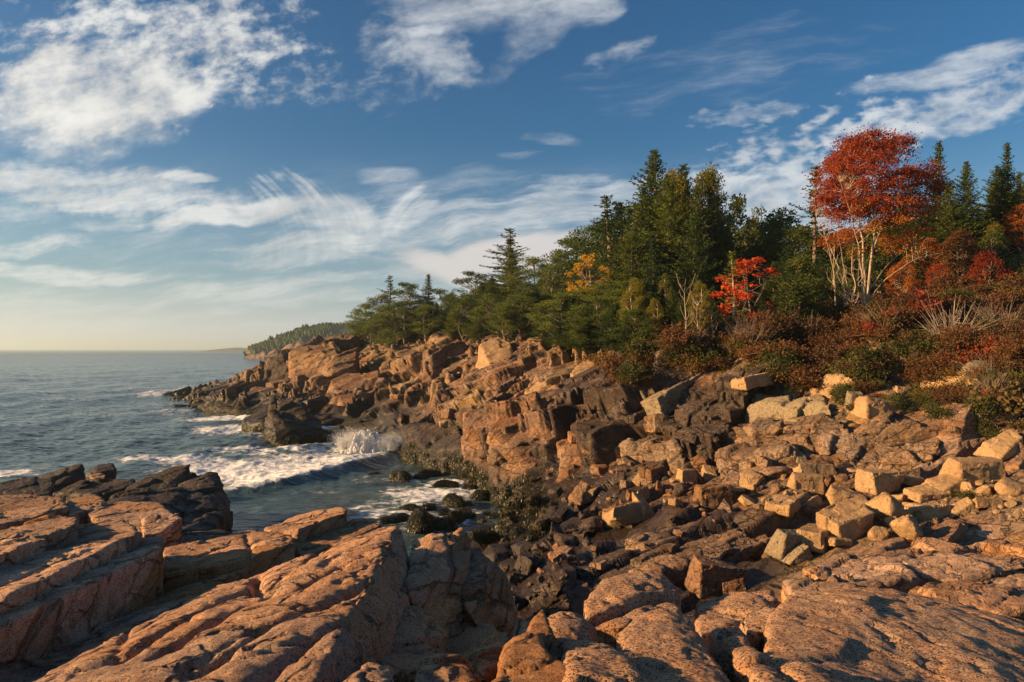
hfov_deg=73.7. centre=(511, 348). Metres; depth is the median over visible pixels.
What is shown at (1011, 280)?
shrub
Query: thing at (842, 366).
shrub
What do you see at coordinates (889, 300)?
shrub
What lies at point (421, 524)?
seaweed
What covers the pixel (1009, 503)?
beach stone
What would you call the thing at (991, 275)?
shrub
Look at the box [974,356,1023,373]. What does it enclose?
shrub
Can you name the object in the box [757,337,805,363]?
shrub
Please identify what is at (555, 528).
beach stone
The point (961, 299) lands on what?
shrub
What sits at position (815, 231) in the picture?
spruce tree
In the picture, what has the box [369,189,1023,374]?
undergrowth
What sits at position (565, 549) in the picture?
beach stone
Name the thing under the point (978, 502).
boulder
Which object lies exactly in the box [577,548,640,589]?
rock ledge
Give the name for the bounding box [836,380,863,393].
shrub
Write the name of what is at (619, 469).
fallen rock
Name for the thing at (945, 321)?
shrub
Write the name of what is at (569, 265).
pine tree
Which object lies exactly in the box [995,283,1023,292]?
shrub
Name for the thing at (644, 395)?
leaning slab
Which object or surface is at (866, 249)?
spruce tree
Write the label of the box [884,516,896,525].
beach stone
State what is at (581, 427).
fallen rock
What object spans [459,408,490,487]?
cliff rock
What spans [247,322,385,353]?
woods
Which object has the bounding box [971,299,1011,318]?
shrub
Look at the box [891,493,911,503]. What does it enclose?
boulder
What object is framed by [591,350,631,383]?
shrub
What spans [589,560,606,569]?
beach stone
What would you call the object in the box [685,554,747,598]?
boulder
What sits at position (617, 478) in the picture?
fallen rock
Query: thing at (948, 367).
shrub
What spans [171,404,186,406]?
weedy rock
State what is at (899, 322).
shrub
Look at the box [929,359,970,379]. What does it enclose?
shrub
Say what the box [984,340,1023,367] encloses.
shrub
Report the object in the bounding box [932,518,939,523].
beach stone
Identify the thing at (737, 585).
boulder
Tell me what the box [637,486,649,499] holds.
boulder
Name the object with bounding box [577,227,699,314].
spruce tree
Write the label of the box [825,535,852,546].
boulder
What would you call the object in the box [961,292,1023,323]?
shrub
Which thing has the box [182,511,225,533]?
sea rock
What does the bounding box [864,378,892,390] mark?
shrub
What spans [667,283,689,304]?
pine tree
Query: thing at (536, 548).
beach stone
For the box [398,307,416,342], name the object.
spruce tree
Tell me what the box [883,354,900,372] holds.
shrub
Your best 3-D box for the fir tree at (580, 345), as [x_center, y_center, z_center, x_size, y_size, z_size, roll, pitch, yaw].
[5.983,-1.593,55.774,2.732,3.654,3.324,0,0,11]
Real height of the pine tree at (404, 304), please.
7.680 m
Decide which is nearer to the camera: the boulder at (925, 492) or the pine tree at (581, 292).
the boulder at (925, 492)
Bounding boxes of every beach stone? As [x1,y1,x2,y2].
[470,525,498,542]
[483,544,511,564]
[497,516,516,526]
[499,538,510,547]
[500,564,509,571]
[503,508,513,515]
[507,572,525,585]
[509,526,525,538]
[511,495,526,504]
[511,540,532,554]
[513,594,526,610]
[514,554,537,576]
[526,494,540,505]
[529,552,542,564]
[530,515,548,528]
[531,544,548,552]
[536,567,544,573]
[536,574,544,582]
[538,592,558,608]
[544,506,567,522]
[547,486,563,499]
[547,549,561,562]
[548,575,553,582]
[549,500,558,506]
[549,522,560,535]
[550,579,567,595]
[552,543,558,549]
[552,564,560,571]
[552,569,569,580]
[554,533,579,546]
[556,544,575,554]
[563,603,572,610]
[566,554,576,560]
[572,525,588,540]
[573,505,579,512]
[577,571,585,577]
[579,510,596,518]
[581,516,601,534]
[581,536,592,546]
[587,487,597,496]
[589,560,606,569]
[590,505,597,510]
[590,545,597,551]
[605,501,613,505]
[620,480,632,489]
[625,490,636,500]
[627,523,634,527]
[631,473,640,485]
[651,494,658,499]
[655,480,663,493]
[664,514,677,522]
[668,498,682,506]
[673,529,683,536]
[674,483,688,496]
[676,468,697,483]
[685,490,693,495]
[698,507,708,511]
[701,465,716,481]
[718,499,733,512]
[720,470,726,477]
[724,521,732,525]
[732,487,745,493]
[733,478,739,485]
[738,495,755,506]
[747,484,756,490]
[747,492,756,496]
[752,503,764,509]
[756,485,764,491]
[771,483,783,494]
[782,490,790,494]
[800,503,812,514]
[808,512,815,519]
[824,477,831,487]
[834,473,849,482]
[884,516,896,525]
[902,502,914,506]
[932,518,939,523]
[960,481,975,495]
[975,481,983,485]
[992,509,1000,513]
[1003,498,1016,507]
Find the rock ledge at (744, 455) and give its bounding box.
[715,440,798,472]
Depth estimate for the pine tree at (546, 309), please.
69.95 m
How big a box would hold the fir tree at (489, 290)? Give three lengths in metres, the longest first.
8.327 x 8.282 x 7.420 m
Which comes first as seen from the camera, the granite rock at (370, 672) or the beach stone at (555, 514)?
the granite rock at (370, 672)
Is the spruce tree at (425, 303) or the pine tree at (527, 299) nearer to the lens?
the pine tree at (527, 299)
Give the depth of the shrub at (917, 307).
36.67 m
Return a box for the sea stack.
[264,409,326,445]
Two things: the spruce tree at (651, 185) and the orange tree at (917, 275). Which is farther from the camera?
the spruce tree at (651, 185)
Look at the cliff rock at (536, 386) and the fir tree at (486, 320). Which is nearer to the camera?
the cliff rock at (536, 386)
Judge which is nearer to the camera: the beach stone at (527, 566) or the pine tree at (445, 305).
the beach stone at (527, 566)
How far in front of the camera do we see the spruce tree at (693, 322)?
42.66 m
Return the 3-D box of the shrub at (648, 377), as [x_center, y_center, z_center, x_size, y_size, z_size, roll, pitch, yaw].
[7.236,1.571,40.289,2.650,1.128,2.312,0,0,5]
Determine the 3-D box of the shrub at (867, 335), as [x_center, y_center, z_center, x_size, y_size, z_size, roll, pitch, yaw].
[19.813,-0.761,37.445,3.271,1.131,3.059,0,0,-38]
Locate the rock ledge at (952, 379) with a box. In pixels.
[920,369,989,391]
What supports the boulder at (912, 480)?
on the terrain at (424, 379)
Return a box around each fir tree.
[442,302,462,326]
[460,282,486,330]
[463,286,497,335]
[476,302,494,331]
[480,293,504,336]
[488,296,516,337]
[488,296,531,339]
[498,285,544,336]
[513,295,534,337]
[521,303,551,342]
[541,310,568,346]
[546,292,590,342]
[546,295,577,346]
[559,300,593,348]
[568,308,595,350]
[587,304,623,349]
[598,305,630,350]
[605,305,651,345]
[610,318,636,353]
[633,234,676,306]
[647,287,673,329]
[659,212,726,310]
[666,275,683,303]
[667,301,683,330]
[672,289,694,331]
[707,304,726,324]
[750,244,798,310]
[752,278,772,313]
[767,262,810,321]
[811,254,833,303]
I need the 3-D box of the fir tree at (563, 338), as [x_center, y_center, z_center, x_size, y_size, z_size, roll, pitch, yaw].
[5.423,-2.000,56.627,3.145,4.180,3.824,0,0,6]
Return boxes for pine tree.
[343,302,383,345]
[348,311,383,343]
[359,293,399,337]
[361,302,422,348]
[373,299,429,345]
[373,326,391,345]
[381,281,431,323]
[407,304,446,342]
[421,288,460,324]
[436,270,496,315]
[441,294,462,318]
[444,293,480,339]
[446,295,479,340]
[469,293,503,334]
[470,281,489,298]
[481,302,523,338]
[493,292,535,339]
[494,290,545,337]
[498,282,541,303]
[500,254,561,294]
[515,263,566,298]
[523,291,583,344]
[527,301,561,334]
[532,236,603,295]
[533,251,576,303]
[539,288,564,306]
[552,224,613,291]
[555,201,639,300]
[561,307,609,348]
[567,294,622,349]
[570,287,601,312]
[572,279,598,293]
[581,282,614,307]
[589,284,618,310]
[594,239,616,278]
[599,278,656,308]
[603,308,661,343]
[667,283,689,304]
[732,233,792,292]
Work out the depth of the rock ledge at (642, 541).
23.28 m
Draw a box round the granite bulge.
[381,605,451,681]
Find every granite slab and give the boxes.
[0,494,69,529]
[0,514,78,568]
[0,519,142,614]
[0,564,115,678]
[0,605,157,681]
[34,526,410,681]
[66,494,107,524]
[87,501,172,532]
[90,536,164,621]
[98,567,248,641]
[141,513,182,547]
[163,531,294,592]
[182,529,231,543]
[264,507,346,552]
[295,519,382,557]
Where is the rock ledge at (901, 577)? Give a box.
[781,562,920,602]
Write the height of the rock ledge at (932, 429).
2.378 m
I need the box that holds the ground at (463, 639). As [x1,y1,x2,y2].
[225,529,529,655]
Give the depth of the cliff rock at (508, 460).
45.09 m
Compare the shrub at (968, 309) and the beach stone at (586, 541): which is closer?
the beach stone at (586, 541)
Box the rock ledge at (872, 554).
[802,527,998,580]
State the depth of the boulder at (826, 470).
26.22 m
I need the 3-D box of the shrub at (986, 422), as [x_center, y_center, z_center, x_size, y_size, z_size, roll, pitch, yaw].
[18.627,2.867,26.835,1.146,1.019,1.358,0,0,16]
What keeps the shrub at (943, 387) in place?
on the terrain at (424, 379)
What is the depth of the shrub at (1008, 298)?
40.19 m
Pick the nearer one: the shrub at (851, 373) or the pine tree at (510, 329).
the shrub at (851, 373)
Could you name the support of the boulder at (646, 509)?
on the terrain at (424, 379)
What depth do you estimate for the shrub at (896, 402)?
29.25 m
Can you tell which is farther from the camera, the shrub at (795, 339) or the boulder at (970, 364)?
the shrub at (795, 339)
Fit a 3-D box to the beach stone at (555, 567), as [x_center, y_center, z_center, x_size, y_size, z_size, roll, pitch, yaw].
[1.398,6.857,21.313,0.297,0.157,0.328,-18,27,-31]
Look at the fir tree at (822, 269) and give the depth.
50.74 m
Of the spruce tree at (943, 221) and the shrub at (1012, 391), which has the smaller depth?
the shrub at (1012, 391)
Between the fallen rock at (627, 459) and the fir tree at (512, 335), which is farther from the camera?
the fir tree at (512, 335)
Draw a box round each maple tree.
[800,122,960,309]
[924,263,948,286]
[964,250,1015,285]
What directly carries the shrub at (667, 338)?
on the terrain at (424, 379)
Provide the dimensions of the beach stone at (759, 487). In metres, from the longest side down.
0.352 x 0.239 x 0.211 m
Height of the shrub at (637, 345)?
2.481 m
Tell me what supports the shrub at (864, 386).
on the terrain at (424, 379)
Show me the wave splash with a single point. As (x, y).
(363, 441)
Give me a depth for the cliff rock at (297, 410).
75.58 m
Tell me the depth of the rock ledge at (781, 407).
32.17 m
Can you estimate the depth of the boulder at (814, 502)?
23.07 m
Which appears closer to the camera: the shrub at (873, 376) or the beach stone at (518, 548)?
the beach stone at (518, 548)
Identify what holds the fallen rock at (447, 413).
on the terrain at (424, 379)
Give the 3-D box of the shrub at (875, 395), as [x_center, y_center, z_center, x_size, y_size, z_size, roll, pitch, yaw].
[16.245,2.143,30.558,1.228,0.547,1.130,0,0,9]
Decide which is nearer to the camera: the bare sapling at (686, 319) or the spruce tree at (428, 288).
the bare sapling at (686, 319)
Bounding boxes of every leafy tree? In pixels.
[626,281,668,326]
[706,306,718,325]
[725,193,767,309]
[725,221,779,307]
[745,207,826,288]
[761,223,833,292]
[769,253,826,315]
[817,231,856,298]
[825,243,882,302]
[851,224,908,295]
[974,229,1012,263]
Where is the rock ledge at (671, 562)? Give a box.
[630,527,770,586]
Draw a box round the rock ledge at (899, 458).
[836,445,933,473]
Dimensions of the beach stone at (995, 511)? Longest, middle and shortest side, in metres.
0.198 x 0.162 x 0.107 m
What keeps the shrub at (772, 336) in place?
on the terrain at (424, 379)
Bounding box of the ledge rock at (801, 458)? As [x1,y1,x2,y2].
[795,452,806,462]
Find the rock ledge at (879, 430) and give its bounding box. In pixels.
[815,411,925,455]
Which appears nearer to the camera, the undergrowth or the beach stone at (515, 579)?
the beach stone at (515, 579)
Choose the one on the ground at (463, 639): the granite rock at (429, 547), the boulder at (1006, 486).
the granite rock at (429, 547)
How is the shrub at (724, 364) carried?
on the terrain at (424, 379)
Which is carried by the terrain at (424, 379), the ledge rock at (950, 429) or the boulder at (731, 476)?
the boulder at (731, 476)
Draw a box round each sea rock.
[0,476,55,496]
[38,464,85,491]
[53,477,135,502]
[85,463,116,480]
[90,473,104,479]
[106,487,187,523]
[126,464,192,489]
[178,472,232,531]
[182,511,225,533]
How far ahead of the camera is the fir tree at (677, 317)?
44.85 m
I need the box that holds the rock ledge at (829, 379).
[808,373,856,403]
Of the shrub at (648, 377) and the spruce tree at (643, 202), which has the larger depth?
the spruce tree at (643, 202)
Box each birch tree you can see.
[617,278,656,336]
[620,206,642,275]
[643,298,664,337]
[655,168,694,275]
[657,273,673,316]
[683,161,736,284]
[684,280,714,334]
[977,221,1010,263]
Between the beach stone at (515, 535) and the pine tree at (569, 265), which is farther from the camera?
the pine tree at (569, 265)
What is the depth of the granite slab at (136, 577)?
7.33 m
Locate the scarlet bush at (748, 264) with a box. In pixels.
[710,256,781,321]
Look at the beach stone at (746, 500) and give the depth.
25.27 m
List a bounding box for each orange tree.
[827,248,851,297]
[828,226,859,244]
[834,229,860,245]
[839,238,878,288]
[883,260,923,297]
[898,258,932,291]
[901,237,952,287]
[931,227,987,278]
[993,203,1023,256]
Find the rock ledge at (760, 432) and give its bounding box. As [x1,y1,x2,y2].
[731,413,849,453]
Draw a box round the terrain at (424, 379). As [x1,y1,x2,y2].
[162,185,1023,626]
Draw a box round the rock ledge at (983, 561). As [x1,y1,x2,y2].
[903,539,1023,586]
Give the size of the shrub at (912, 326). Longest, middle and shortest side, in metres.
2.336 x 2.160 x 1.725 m
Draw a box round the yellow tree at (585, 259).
[564,253,613,298]
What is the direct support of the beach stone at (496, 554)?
on the terrain at (424, 379)
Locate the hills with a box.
[243,327,347,359]
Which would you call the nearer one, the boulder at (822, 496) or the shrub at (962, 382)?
the boulder at (822, 496)
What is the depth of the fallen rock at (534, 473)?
42.98 m
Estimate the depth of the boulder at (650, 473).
31.53 m
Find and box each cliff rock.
[241,407,267,432]
[264,350,287,381]
[268,395,277,410]
[277,401,308,421]
[288,344,337,378]
[324,347,360,376]
[327,371,379,406]
[401,422,460,473]
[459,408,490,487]
[476,337,512,368]
[486,416,535,503]
[524,381,559,394]
[556,438,580,482]
[570,360,595,376]
[609,445,621,465]
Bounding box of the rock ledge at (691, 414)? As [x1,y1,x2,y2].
[674,399,739,426]
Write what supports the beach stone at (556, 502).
on the terrain at (424, 379)
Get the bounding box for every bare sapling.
[676,273,695,331]
[690,291,701,336]
[710,302,717,342]
[825,242,843,302]
[836,268,851,306]
[950,301,962,326]
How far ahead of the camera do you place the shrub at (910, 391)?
30.72 m
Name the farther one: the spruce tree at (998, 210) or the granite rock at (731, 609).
the spruce tree at (998, 210)
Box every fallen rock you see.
[390,394,404,398]
[439,408,456,418]
[439,419,446,427]
[441,393,450,400]
[526,466,545,481]
[546,468,552,476]
[567,431,575,442]
[576,421,592,431]
[581,448,589,454]
[590,464,608,475]
[612,472,626,484]
[616,414,637,423]
[616,467,626,472]
[623,455,641,464]
[644,413,668,432]
[659,475,668,480]
[683,431,697,444]
[690,455,708,469]
[713,434,718,441]
[757,456,773,468]
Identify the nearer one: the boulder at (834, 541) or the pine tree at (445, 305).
the boulder at (834, 541)
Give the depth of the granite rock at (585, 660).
3.78 m
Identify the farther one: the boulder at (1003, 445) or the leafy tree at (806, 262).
the leafy tree at (806, 262)
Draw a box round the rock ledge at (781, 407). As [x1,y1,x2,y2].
[745,395,831,422]
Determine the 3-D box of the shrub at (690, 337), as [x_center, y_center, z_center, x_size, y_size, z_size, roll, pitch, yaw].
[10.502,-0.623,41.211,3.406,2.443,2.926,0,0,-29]
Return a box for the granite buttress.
[404,548,470,638]
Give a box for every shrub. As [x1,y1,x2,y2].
[580,346,621,367]
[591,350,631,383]
[611,356,651,383]
[612,367,657,383]
[620,330,664,358]
[620,340,655,360]
[623,350,665,375]
[624,354,672,369]
[646,319,702,351]
[657,351,689,365]
[658,321,707,346]
[658,343,693,352]
[660,338,698,357]
[662,339,703,356]
[662,351,705,371]
[679,335,717,358]
[682,340,734,367]
[689,356,725,373]
[695,330,737,353]
[697,352,736,370]
[703,346,726,357]
[715,314,755,334]
[718,329,773,356]
[719,326,769,356]
[724,311,769,327]
[726,311,780,345]
[729,308,767,326]
[730,317,802,341]
[733,340,783,361]
[735,344,758,362]
[743,319,789,340]
[745,304,805,340]
[746,361,792,386]
[751,355,807,379]
[752,339,815,363]
[754,319,823,339]
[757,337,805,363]
[766,361,826,387]
[774,337,804,344]
[777,336,809,351]
[781,341,811,367]
[782,359,830,380]
[782,376,812,391]
[793,336,812,349]
[794,311,835,325]
[797,313,832,330]
[799,334,851,366]
[800,305,848,327]
[800,350,822,367]
[801,315,839,332]
[801,368,835,389]
[802,311,839,327]
[803,328,850,349]
[804,325,842,338]
[804,326,838,336]
[823,350,878,382]
[826,379,859,402]
[828,301,866,313]
[828,338,878,352]
[828,358,887,374]
[829,322,862,346]
[829,353,849,361]
[830,310,851,323]
[833,355,875,376]
[833,396,844,405]
[835,311,878,329]
[835,354,887,381]
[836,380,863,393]
[837,354,892,380]
[838,312,860,327]
[838,326,898,344]
[841,325,862,343]
[841,343,898,366]
[842,379,881,391]
[845,298,890,317]
[845,402,854,410]
[851,289,902,303]
[852,303,909,328]
[852,351,890,369]
[854,368,879,384]
[855,319,886,331]
[859,298,878,317]
[863,299,924,338]
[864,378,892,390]
[865,391,890,397]
[868,296,907,309]
[872,320,901,341]
[878,305,901,317]
[878,395,907,409]
[879,324,938,357]
[880,392,907,402]
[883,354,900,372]
[884,344,926,355]
[886,326,933,354]
[886,340,921,353]
[890,304,914,315]
[892,304,913,323]
[892,329,942,357]
[893,284,946,325]
[893,287,933,307]
[895,350,930,370]
[895,357,950,382]
[895,360,921,373]
[896,402,914,411]
[900,381,930,398]
[903,367,957,386]
[904,382,918,388]
[905,351,932,359]
[906,316,931,333]
[907,352,953,375]
[907,386,939,407]
[908,298,932,311]
[908,318,937,335]
[908,359,951,374]
[908,380,967,398]
[909,292,1006,334]
[910,369,937,382]
[913,390,956,407]
[915,346,966,374]
[916,308,941,321]
[917,348,957,369]
[920,268,971,293]
[920,342,988,365]
[920,398,954,418]
[924,327,983,354]
[924,386,967,405]
[927,285,967,295]
[928,294,959,308]
[928,329,945,342]
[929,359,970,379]
[932,309,967,330]
[933,318,984,352]
[933,345,992,365]
[935,321,986,335]
[935,363,963,376]
[936,284,978,300]
[936,307,967,318]
[939,316,1000,327]
[940,292,968,312]
[941,292,970,304]
[945,379,964,388]
[946,296,977,308]
[947,284,979,312]
[950,274,976,287]
[950,484,984,498]
[954,352,1013,376]
[954,389,1005,421]
[955,298,1013,320]
[955,363,988,384]
[957,282,997,294]
[958,371,1023,414]
[960,300,985,313]
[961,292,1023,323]
[965,354,992,361]
[966,314,1022,336]
[966,334,1007,359]
[967,330,1023,355]
[970,285,1023,308]
[970,368,1013,393]
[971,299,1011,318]
[973,296,996,304]
[973,418,993,434]
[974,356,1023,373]
[975,329,1022,351]
[975,365,1015,382]
[976,416,999,430]
[977,319,1023,336]
[977,486,998,496]
[978,264,998,280]
[978,280,1007,293]
[980,324,1023,338]
[980,423,1003,437]
[981,384,1005,396]
[983,291,1008,305]
[984,254,1022,272]
[984,328,1023,370]
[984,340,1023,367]
[985,427,1003,439]
[988,302,1014,309]
[992,314,1023,330]
[993,270,1023,283]
[994,268,1023,290]
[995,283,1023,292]
[995,317,1023,339]
[995,405,1008,417]
[996,249,1023,275]
[1000,261,1023,277]
[1001,250,1022,265]
[1002,417,1023,429]
[1003,366,1023,383]
[1004,304,1023,317]
[1005,283,1023,308]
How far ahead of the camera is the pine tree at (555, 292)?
83.63 m
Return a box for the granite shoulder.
[460,546,517,640]
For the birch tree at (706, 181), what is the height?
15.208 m
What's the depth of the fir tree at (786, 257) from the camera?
51.90 m
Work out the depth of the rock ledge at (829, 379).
33.19 m
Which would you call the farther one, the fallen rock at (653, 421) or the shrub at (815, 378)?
the fallen rock at (653, 421)
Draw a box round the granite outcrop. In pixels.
[763,587,1023,681]
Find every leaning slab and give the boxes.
[639,389,647,399]
[640,372,703,415]
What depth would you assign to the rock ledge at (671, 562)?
20.54 m
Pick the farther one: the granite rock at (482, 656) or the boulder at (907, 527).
the boulder at (907, 527)
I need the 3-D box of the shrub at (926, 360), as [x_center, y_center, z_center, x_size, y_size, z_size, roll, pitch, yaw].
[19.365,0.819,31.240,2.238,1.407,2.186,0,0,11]
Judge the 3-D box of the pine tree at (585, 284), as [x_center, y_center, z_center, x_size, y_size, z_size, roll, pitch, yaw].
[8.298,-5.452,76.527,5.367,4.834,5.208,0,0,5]
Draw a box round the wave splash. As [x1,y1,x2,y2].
[326,426,401,453]
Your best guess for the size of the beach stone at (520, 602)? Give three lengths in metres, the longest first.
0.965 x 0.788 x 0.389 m
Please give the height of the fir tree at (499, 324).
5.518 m
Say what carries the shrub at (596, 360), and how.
on the terrain at (424, 379)
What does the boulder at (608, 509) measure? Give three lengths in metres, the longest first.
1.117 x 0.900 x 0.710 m
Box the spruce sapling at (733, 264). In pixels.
[713,251,763,320]
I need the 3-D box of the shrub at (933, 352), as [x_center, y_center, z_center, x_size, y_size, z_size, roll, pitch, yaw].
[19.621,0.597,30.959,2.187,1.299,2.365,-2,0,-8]
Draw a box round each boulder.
[568,480,594,505]
[602,501,642,527]
[602,505,623,519]
[616,608,729,681]
[632,491,654,519]
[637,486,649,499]
[638,462,664,485]
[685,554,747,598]
[693,483,732,509]
[722,469,739,484]
[722,578,745,593]
[731,372,772,390]
[739,469,764,487]
[751,393,772,403]
[759,466,792,478]
[764,494,800,516]
[764,528,802,560]
[782,543,813,564]
[787,472,823,494]
[792,463,836,476]
[796,526,829,552]
[804,494,822,508]
[810,394,827,404]
[816,499,874,540]
[817,487,826,499]
[824,484,867,505]
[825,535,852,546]
[844,391,862,412]
[850,396,901,419]
[854,468,905,494]
[856,499,867,506]
[865,492,908,519]
[867,526,888,541]
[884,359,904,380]
[889,514,923,538]
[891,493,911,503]
[892,386,910,395]
[902,474,924,486]
[903,483,950,502]
[904,502,950,523]
[921,473,974,492]
[939,456,1005,484]
[946,359,964,367]
[948,497,979,517]
[960,360,992,372]
[971,497,1004,508]
[973,429,1022,459]
[973,484,992,497]
[994,477,1023,496]
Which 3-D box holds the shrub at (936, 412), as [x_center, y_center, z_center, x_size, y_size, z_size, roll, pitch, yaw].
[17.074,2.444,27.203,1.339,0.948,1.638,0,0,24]
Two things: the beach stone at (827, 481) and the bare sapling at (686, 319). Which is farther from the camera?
the bare sapling at (686, 319)
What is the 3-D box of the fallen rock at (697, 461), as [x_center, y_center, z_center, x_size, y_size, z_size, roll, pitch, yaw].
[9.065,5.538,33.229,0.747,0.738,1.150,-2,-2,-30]
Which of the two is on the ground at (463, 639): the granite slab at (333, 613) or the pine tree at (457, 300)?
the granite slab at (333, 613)
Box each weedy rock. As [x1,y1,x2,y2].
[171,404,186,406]
[379,513,408,522]
[390,470,410,481]
[399,504,418,510]
[410,509,434,529]
[413,469,442,478]
[443,493,463,507]
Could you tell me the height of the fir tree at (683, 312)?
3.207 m
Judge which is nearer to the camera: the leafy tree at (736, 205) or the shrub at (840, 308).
the shrub at (840, 308)
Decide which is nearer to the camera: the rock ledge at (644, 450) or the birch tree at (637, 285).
the rock ledge at (644, 450)
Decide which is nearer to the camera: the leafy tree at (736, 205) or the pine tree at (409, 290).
the leafy tree at (736, 205)
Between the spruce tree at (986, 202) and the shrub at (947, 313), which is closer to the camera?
the shrub at (947, 313)
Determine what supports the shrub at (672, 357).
on the terrain at (424, 379)
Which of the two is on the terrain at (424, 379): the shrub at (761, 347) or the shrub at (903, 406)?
the shrub at (761, 347)
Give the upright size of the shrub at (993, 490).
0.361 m
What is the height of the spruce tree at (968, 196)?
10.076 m
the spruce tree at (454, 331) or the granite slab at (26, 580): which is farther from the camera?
the spruce tree at (454, 331)
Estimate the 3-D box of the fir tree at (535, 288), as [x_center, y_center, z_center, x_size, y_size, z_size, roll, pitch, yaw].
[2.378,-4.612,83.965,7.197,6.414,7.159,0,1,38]
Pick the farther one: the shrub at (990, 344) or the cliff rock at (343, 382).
the cliff rock at (343, 382)
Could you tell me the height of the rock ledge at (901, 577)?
1.764 m
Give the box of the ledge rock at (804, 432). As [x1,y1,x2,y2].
[799,428,809,436]
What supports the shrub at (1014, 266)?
on the terrain at (424, 379)
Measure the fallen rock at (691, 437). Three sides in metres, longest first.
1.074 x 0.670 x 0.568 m
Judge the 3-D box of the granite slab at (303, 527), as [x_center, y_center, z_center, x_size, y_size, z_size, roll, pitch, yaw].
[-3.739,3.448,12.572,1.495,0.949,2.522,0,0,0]
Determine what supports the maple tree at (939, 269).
on the terrain at (424, 379)
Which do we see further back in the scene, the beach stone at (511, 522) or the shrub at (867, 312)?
the shrub at (867, 312)
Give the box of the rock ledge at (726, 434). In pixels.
[672,423,736,460]
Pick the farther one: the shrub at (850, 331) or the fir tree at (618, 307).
the fir tree at (618, 307)
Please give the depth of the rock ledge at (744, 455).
29.36 m
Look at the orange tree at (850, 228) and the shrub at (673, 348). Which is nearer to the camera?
the shrub at (673, 348)
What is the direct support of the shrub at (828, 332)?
on the terrain at (424, 379)
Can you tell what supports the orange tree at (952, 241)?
on the terrain at (424, 379)
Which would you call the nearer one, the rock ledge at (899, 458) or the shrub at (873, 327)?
the rock ledge at (899, 458)
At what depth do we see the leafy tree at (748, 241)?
77.03 m
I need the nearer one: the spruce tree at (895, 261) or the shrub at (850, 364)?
the shrub at (850, 364)
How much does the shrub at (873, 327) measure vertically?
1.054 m
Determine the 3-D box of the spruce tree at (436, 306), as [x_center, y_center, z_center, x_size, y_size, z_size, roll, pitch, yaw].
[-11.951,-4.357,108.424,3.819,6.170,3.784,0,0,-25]
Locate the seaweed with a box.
[183,399,555,544]
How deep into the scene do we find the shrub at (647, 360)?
40.85 m
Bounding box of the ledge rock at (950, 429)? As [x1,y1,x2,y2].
[945,425,965,434]
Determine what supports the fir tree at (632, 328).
on the terrain at (424, 379)
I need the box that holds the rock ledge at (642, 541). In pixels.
[624,521,695,550]
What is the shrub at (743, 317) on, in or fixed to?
on the terrain at (424, 379)
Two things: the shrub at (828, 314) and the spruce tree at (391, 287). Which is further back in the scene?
the spruce tree at (391, 287)
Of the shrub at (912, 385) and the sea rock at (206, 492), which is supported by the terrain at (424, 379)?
the shrub at (912, 385)
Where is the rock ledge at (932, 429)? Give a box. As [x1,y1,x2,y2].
[895,403,1022,448]
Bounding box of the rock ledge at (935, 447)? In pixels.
[910,434,988,457]
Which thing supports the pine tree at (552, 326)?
on the terrain at (424, 379)
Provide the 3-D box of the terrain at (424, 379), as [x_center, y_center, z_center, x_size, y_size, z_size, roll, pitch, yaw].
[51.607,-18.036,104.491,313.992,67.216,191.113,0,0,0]
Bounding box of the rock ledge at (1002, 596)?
[909,573,1023,620]
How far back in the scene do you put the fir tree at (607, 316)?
50.56 m
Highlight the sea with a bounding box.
[0,349,503,556]
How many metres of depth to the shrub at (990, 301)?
39.96 m
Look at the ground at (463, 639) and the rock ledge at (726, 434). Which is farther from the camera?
the rock ledge at (726, 434)
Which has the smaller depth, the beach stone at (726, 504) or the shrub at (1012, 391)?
the beach stone at (726, 504)
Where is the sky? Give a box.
[0,0,1023,348]
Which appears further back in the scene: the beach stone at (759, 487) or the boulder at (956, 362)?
the boulder at (956, 362)
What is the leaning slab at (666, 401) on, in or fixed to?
on the terrain at (424, 379)
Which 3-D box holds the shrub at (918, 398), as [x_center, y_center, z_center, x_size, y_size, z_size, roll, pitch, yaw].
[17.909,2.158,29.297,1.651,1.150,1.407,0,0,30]
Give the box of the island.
[197,348,246,351]
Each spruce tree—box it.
[371,276,400,329]
[382,313,401,347]
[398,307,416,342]
[412,274,439,316]
[416,299,434,337]
[427,302,445,335]
[438,308,461,337]
[461,302,488,341]
[473,228,531,296]
[475,249,531,301]
[479,276,504,321]
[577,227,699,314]
[582,194,634,298]
[586,316,600,343]
[594,201,631,286]
[603,148,694,289]
[614,174,721,299]
[614,187,671,296]
[661,286,679,328]
[677,163,705,251]
[677,185,737,305]
[687,190,750,308]
[687,301,700,330]
[702,218,755,309]
[759,262,783,314]
[776,267,829,317]
[778,165,845,274]
[847,230,875,292]
[857,194,932,293]
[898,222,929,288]
[904,140,963,267]
[919,182,975,277]
[943,160,994,275]
[968,165,1023,258]
[980,142,1023,233]
[981,187,991,227]
[1001,171,1023,256]
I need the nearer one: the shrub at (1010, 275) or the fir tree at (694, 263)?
the shrub at (1010, 275)
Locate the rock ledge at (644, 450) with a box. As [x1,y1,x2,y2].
[617,437,685,473]
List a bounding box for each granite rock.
[141,514,161,525]
[343,662,393,681]
[408,533,460,569]
[410,653,480,681]
[453,527,472,553]
[463,635,505,681]
[491,609,565,681]
[547,611,597,648]
[561,639,647,681]
[693,590,778,650]
[708,626,788,681]
[739,606,775,652]
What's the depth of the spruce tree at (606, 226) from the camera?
76.70 m
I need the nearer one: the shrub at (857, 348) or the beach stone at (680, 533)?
the beach stone at (680, 533)
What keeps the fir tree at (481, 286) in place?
on the terrain at (424, 379)
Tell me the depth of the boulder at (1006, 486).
21.35 m
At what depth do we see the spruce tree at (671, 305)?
45.96 m

